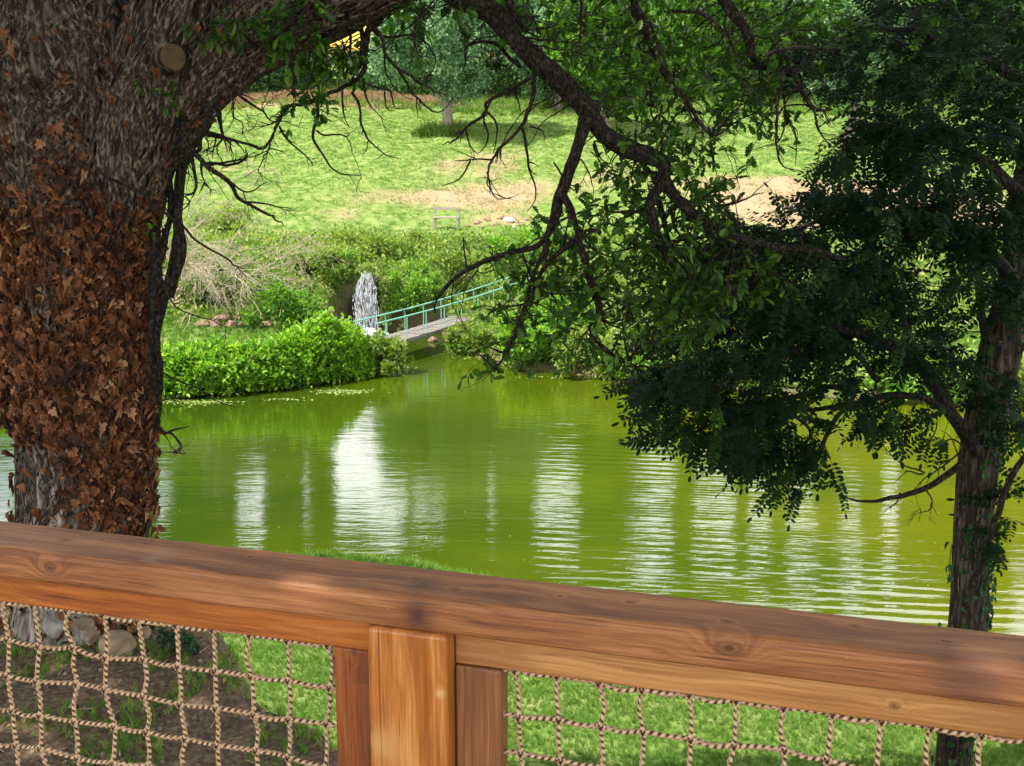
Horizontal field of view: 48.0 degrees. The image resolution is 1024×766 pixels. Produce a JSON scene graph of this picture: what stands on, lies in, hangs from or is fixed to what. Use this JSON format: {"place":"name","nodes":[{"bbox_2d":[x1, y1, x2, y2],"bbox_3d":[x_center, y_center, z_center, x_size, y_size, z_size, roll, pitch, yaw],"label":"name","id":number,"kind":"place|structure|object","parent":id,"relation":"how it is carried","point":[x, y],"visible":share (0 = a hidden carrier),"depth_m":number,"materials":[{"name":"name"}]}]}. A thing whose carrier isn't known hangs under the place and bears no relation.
{"place":"outdoors","nodes":[
{"label":"outdoors","id":0,"kind":"place"},
{"bbox_2d":[0,330,1023,635],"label":"water","id":1,"kind":"structure","parent":0,"point":[522,476],"depth_m":22.95,"materials":[{"name":"green liquid"}]},
{"bbox_2d":[162,355,595,405],"bbox_3d":[-3.935,-0.185,34.696,13.787,0.037,5.119,-4,13,-18],"label":"pond weed","id":2,"kind":"object","parent":1,"relation":"on","point":[196,402],"visible":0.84,"depth_m":32.40,"materials":[{"name":"green plant"}]},
{"bbox_2d":[428,336,439,341],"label":"rock","id":3,"kind":"object","parent":1,"relation":"in","point":[432,339],"visible":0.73,"depth_m":40.67,"materials":[{"name":"brown stone"}]},
{"bbox_2d":[0,26,1023,765],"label":"ground","id":4,"kind":"structure","parent":0,"point":[238,730],"depth_m":53.05,"materials":[{"name":"green plant"}]},
{"bbox_2d":[42,616,63,639],"bbox_3d":[-2.701,1.446,6.792,0.133,0.150,0.128,-3,12,-13],"label":"rock","id":5,"kind":"object","parent":4,"relation":"on","point":[52,627],"visible":0.96,"depth_m":6.74,"materials":[{"name":"grey stone"}]},
{"bbox_2d":[77,617,94,630],"bbox_3d":[-2.579,1.455,6.959,0.101,0.088,0.070,-5,13,-22],"label":"rock","id":6,"kind":"object","parent":4,"relation":"on","point":[85,624],"visible":1,"depth_m":6.94,"materials":[{"name":"stone"}]},
{"bbox_2d":[82,629,99,645],"bbox_3d":[-2.472,1.498,6.754,0.096,0.082,0.095,10,16,40],"label":"rock","id":7,"kind":"object","parent":4,"relation":"on","point":[89,637],"visible":1,"depth_m":6.73,"materials":[{"name":"beige stone"}]},
{"bbox_2d":[98,630,136,655],"bbox_3d":[-2.283,1.520,6.645,0.213,0.154,0.146,-1,12,-3],"label":"rock","id":8,"kind":"object","parent":4,"relation":"on","point":[122,642],"visible":0.89,"depth_m":6.61,"materials":[{"name":"beige stone"}]},
{"bbox_2d":[142,625,150,638],"bbox_3d":[-2.224,1.509,6.959,0.097,0.086,0.068,5,13,21],"label":"rock","id":9,"kind":"object","parent":4,"relation":"on","point":[146,629],"visible":0.64,"depth_m":6.93,"materials":[{"name":"grey stone"}]},
{"bbox_2d":[0,635,296,762],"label":"fallen twigs","id":10,"kind":"object","parent":4,"relation":"on","point":[116,712],"visible":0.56,"depth_m":6.46,"materials":[{"name":"brown wood"}]},
{"bbox_2d":[0,629,329,765],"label":"pebbles","id":11,"kind":"object","parent":4,"relation":"on","point":[120,680],"visible":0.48,"depth_m":6.54,"materials":[{"name":"grey stone"}]},
{"bbox_2d":[0,617,334,764],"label":"leaf litter","id":12,"kind":"object","parent":4,"relation":"on","point":[77,706],"visible":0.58,"depth_m":6.50,"materials":[{"name":"brown plant"}]},
{"bbox_2d":[156,629,200,657],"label":"ivy plant","id":13,"kind":"object","parent":4,"relation":"on","point":[189,644],"visible":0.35,"depth_m":7.04,"materials":[{"name":"green plant"}]},
{"bbox_2d":[195,320,209,327],"bbox_3d":[-10.532,-1.970,39.119,0.419,0.301,0.544,8,15,34],"label":"rock","id":14,"kind":"object","parent":4,"relation":"on","point":[204,323],"visible":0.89,"depth_m":39.03,"materials":[{"name":"brown stone"}]},
{"bbox_2d":[210,320,222,327],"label":"rock","id":15,"kind":"object","parent":4,"relation":"on","point":[212,323],"visible":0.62,"depth_m":39.03,"materials":[{"name":"brown stone"}]},
{"bbox_2d":[183,195,257,234],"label":"shrub","id":16,"kind":"object","parent":4,"relation":"on","point":[225,223],"visible":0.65,"depth_m":50.37,"materials":[{"name":"green plant"}]},
{"bbox_2d":[214,314,230,321],"bbox_3d":[-9.923,-2.208,39.457,0.610,0.347,0.471,-6,13,-26],"label":"rock","id":17,"kind":"object","parent":4,"relation":"on","point":[221,317],"visible":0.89,"depth_m":39.31,"materials":[{"name":"brown stone"}]},
{"bbox_2d":[176,264,273,300],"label":"shrub","id":18,"kind":"object","parent":4,"relation":"on","point":[205,293],"visible":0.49,"depth_m":40.85,"materials":[{"name":"green plant"}]},
{"bbox_2d":[224,320,237,328],"bbox_3d":[-9.564,-1.965,39.230,0.468,0.368,0.379,-12,17,-44],"label":"rock","id":19,"kind":"object","parent":4,"relation":"on","point":[231,323],"visible":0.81,"depth_m":39.10,"materials":[{"name":"brown stone"}]},
{"bbox_2d":[161,133,348,332],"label":"bare bush","id":20,"kind":"object","parent":4,"relation":"on","point":[201,270],"visible":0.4,"depth_m":40.53,"materials":[{"name":"beige plant"}]},
{"bbox_2d":[263,321,272,326],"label":"rock","id":21,"kind":"object","parent":4,"relation":"on","point":[270,323],"visible":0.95,"depth_m":39.24,"materials":[{"name":"brown stone"}]},
{"bbox_2d":[161,299,379,400],"bbox_3d":[-10.111,-0.977,33.079,13.527,2.464,4.266,-3,12,-14],"label":"hedge","id":22,"kind":"object","parent":4,"relation":"on","point":[315,342],"visible":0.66,"depth_m":32.88,"materials":[{"name":"green plant"}]},
{"bbox_2d":[237,272,327,329],"bbox_3d":[-7.847,-2.860,39.323,2.812,2.070,2.346,2,12,9],"label":"shrub","id":23,"kind":"object","parent":4,"relation":"on","point":[293,306],"visible":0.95,"depth_m":38.78,"materials":[{"name":"green plant"}]},
{"bbox_2d":[269,236,359,283],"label":"shrub","id":24,"kind":"object","parent":4,"relation":"on","point":[323,259],"visible":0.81,"depth_m":42.80,"materials":[{"name":"green plant"}]},
{"bbox_2d":[322,266,347,290],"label":"fern","id":25,"kind":"object","parent":4,"relation":"on","point":[334,283],"visible":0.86,"depth_m":42.58,"materials":[{"name":"green plant"}]},
{"bbox_2d":[227,87,461,107],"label":"dirt path","id":26,"kind":"structure","parent":4,"relation":"on","point":[359,93],"depth_m":84.71,"materials":[{"name":"brown soil"}]},
{"bbox_2d":[327,248,363,280],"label":"fern","id":27,"kind":"object","parent":4,"relation":"on","point":[351,259],"visible":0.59,"depth_m":42.87,"materials":[{"name":"green plant"}]},
{"bbox_2d":[349,276,382,327],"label":"rock","id":28,"kind":"object","parent":4,"relation":"on","point":[372,290],"visible":0.39,"depth_m":42.79,"materials":[{"name":"grey stone"}]},
{"bbox_2d":[352,271,388,335],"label":"waterfall","id":29,"kind":"structure","parent":28,"relation":"on","point":[370,330],"depth_m":42.20,"materials":[{"name":"liquid"}]},
{"bbox_2d":[354,261,393,326],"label":"hanging plant","id":30,"kind":"object","parent":4,"relation":"on","point":[384,287],"visible":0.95,"depth_m":42.31,"materials":[{"name":"green plant"}]},
{"bbox_2d":[320,223,439,256],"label":"shrub","id":31,"kind":"object","parent":4,"relation":"on","point":[378,239],"visible":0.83,"depth_m":45.02,"materials":[{"name":"green plant"}]},
{"bbox_2d":[359,328,408,376],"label":"shrub","id":32,"kind":"object","parent":4,"relation":"on","point":[390,352],"visible":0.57,"depth_m":34.98,"materials":[{"name":"green plant"}]},
{"bbox_2d":[366,26,458,67],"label":"woodland tree","id":33,"kind":"object","parent":4,"relation":"on","point":[418,59],"depth_m":89.53,"materials":[{"name":"green plant"}]},
{"bbox_2d":[384,258,443,312],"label":"shrub","id":34,"kind":"object","parent":4,"relation":"on","point":[417,281],"visible":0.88,"depth_m":42.55,"materials":[{"name":"green plant"}]},
{"bbox_2d":[358,0,501,128],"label":"broadleaf tree","id":35,"kind":"object","parent":4,"relation":"on","point":[447,41],"visible":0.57,"depth_m":70.18,"materials":[{"name":"green plant"}]},
{"bbox_2d":[0,0,861,656],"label":"oak tree","id":36,"kind":"object","parent":4,"relation":"on","point":[110,110],"visible":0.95,"depth_m":6.60,"materials":[{"name":"green plant"}]},
{"bbox_2d":[353,277,529,342],"bbox_3d":[-2.043,-2.647,40.758,1.064,1.226,11.076,6,13,27],"label":"footbridge","id":37,"kind":"object","parent":4,"relation":"on","point":[426,330],"visible":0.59,"depth_m":39.19,"materials":[{"name":"grey wood"}]},
{"bbox_2d":[433,207,459,228],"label":"bench","id":38,"kind":"object","parent":4,"relation":"on","point":[446,208],"visible":0.84,"depth_m":51.91,"materials":[{"name":"brown wood"}]},
{"bbox_2d":[413,247,501,285],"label":"shrub","id":39,"kind":"object","parent":4,"relation":"on","point":[455,258],"visible":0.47,"depth_m":44.07,"materials":[{"name":"green plant"}]},
{"bbox_2d":[441,316,494,355],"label":"shrub","id":40,"kind":"object","parent":4,"relation":"on","point":[460,342],"visible":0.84,"depth_m":38.29,"materials":[{"name":"green plant"}]},
{"bbox_2d":[504,217,513,222],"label":"rock","id":41,"kind":"object","parent":4,"relation":"on","point":[509,219],"visible":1,"depth_m":53.15,"materials":[{"name":"white stone"}]},
{"bbox_2d":[0,547,1023,765],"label":"lawn grass","id":42,"kind":"structure","parent":4,"relation":"on","point":[664,709],"depth_m":10.22,"materials":[{"name":"green plant"}]},
{"bbox_2d":[481,226,572,262],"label":"shrub","id":43,"kind":"object","parent":4,"relation":"on","point":[495,241],"visible":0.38,"depth_m":46.87,"materials":[{"name":"green plant"}]},
{"bbox_2d":[488,0,568,85],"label":"woodland tree","id":44,"kind":"object","parent":4,"relation":"on","point":[499,52],"visible":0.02,"depth_m":86.55,"materials":[{"name":"green plant"}]},
{"bbox_2d":[500,4,562,109],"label":"broadleaf tree","id":45,"kind":"object","parent":4,"relation":"on","point":[525,71],"visible":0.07,"depth_m":83.77,"materials":[{"name":"green plant"}]},
{"bbox_2d":[492,310,573,368],"bbox_3d":[0.785,-1.331,35.723,2.859,1.858,1.868,0,12,0],"label":"shrub","id":46,"kind":"object","parent":4,"relation":"on","point":[520,350],"visible":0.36,"depth_m":35.38,"materials":[{"name":"green plant"}]},
{"bbox_2d":[508,254,607,294],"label":"shrub","id":47,"kind":"object","parent":4,"relation":"on","point":[566,277],"visible":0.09,"depth_m":45.72,"materials":[{"name":"green plant"}]},
{"bbox_2d":[517,279,607,330],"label":"shrub","id":48,"kind":"object","parent":4,"relation":"on","point":[546,303],"visible":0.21,"depth_m":38.30,"materials":[{"name":"green plant"}]},
{"bbox_2d":[546,321,625,380],"bbox_3d":[2.341,-0.989,34.786,2.632,1.648,2.135,0,12,0],"label":"shrub","id":49,"kind":"object","parent":4,"relation":"on","point":[608,342],"visible":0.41,"depth_m":34.46,"materials":[{"name":"green plant"}]},
{"bbox_2d":[160,83,1023,356],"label":"meadow grass","id":50,"kind":"structure","parent":4,"relation":"on","point":[432,129],"depth_m":63.78,"materials":[{"name":"green plant"}]},
{"bbox_2d":[163,220,1023,395],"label":"bank ground cover","id":51,"kind":"object","parent":4,"relation":"on","point":[434,238],"visible":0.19,"depth_m":44.24,"materials":[{"name":"green plant"}]},
{"bbox_2d":[169,267,1023,404],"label":"water edge grass","id":52,"kind":"structure","parent":4,"relation":"on","point":[588,367],"depth_m":35.73,"materials":[{"name":"green plant"}]},
{"bbox_2d":[539,0,683,126],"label":"broadleaf tree","id":53,"kind":"object","parent":4,"relation":"on","point":[588,73],"visible":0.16,"depth_m":71.86,"materials":[{"name":"green plant"}]},
{"bbox_2d":[243,50,1023,101],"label":"undergrowth","id":54,"kind":"object","parent":4,"relation":"on","point":[507,80],"visible":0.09,"depth_m":88.96,"materials":[{"name":"green plant"}]},
{"bbox_2d":[608,350,672,382],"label":"shrub","id":55,"kind":"object","parent":4,"relation":"on","point":[619,373],"visible":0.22,"depth_m":33.90,"materials":[{"name":"green plant"}]},
{"bbox_2d":[620,0,674,88],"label":"woodland tree","id":56,"kind":"object","parent":4,"relation":"on","point":[646,3],"visible":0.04,"depth_m":87.63,"materials":[{"name":"green plant"}]},
{"bbox_2d":[618,276,748,320],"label":"shrub","id":57,"kind":"object","parent":4,"relation":"on","point":[637,289],"visible":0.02,"depth_m":41.60,"materials":[{"name":"green plant"}]},
{"bbox_2d":[660,0,782,89],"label":"woodland tree","id":58,"kind":"object","parent":4,"relation":"on","point":[740,46],"visible":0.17,"depth_m":87.48,"materials":[{"name":"green plant"}]},
{"bbox_2d":[664,325,782,388],"bbox_3d":[6.147,-1.000,33.400,3.686,2.142,2.458,0,12,0],"label":"shrub","id":59,"kind":"object","parent":4,"relation":"on","point":[721,346],"visible":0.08,"depth_m":32.84,"materials":[{"name":"green plant"}]},
{"bbox_2d":[751,0,812,65],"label":"woodland tree","id":60,"kind":"object","parent":4,"relation":"on","point":[789,42],"visible":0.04,"depth_m":88.66,"materials":[{"name":"green plant"}]},
{"bbox_2d":[593,0,1023,765],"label":"feathery tree","id":61,"kind":"object","parent":4,"relation":"on","point":[809,334],"visible":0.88,"depth_m":7.45,"materials":[{"name":"green plant"}]},
{"bbox_2d":[765,291,901,339],"bbox_3d":[10.051,-2.287,37.447,5.877,2.135,3.739,0,12,0],"label":"shrub","id":62,"kind":"object","parent":4,"relation":"on","point":[870,324],"visible":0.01,"depth_m":36.48,"materials":[{"name":"green plant"}]},
{"bbox_2d":[799,0,911,143],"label":"broadleaf tree","id":63,"kind":"object","parent":4,"relation":"on","point":[852,8],"visible":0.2,"depth_m":67.32,"materials":[{"name":"green plant"}]},
{"bbox_2d":[860,352,963,403],"bbox_3d":[10.987,-0.282,31.656,2.915,1.518,2.272,0,12,0],"label":"shrub","id":64,"kind":"object","parent":4,"relation":"on","point":[911,389],"visible":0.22,"depth_m":31.24,"materials":[{"name":"green plant"}]},
{"bbox_2d":[875,0,968,73],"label":"woodland tree","id":65,"kind":"object","parent":4,"relation":"on","point":[923,40],"visible":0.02,"depth_m":87.48,"materials":[{"name":"green plant"}]},
{"bbox_2d":[935,0,1023,72],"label":"woodland tree","id":66,"kind":"object","parent":4,"relation":"on","point":[1017,24],"visible":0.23,"depth_m":89.13,"materials":[{"name":"green plant"}]},
{"bbox_2d":[975,355,1023,409],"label":"shrub","id":67,"kind":"object","parent":4,"relation":"on","point":[1020,378],"visible":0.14,"depth_m":30.24,"materials":[{"name":"green plant"}]},
{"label":"deck","id":68,"kind":"structure","parent":0,"visible":0},
{"bbox_2d":[0,521,1023,765],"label":"railing","id":69,"kind":"object","parent":68,"relation":"on","point":[424,661],"visible":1,"depth_m":2.00,"materials":[{"name":"brown wood"}]}
]}

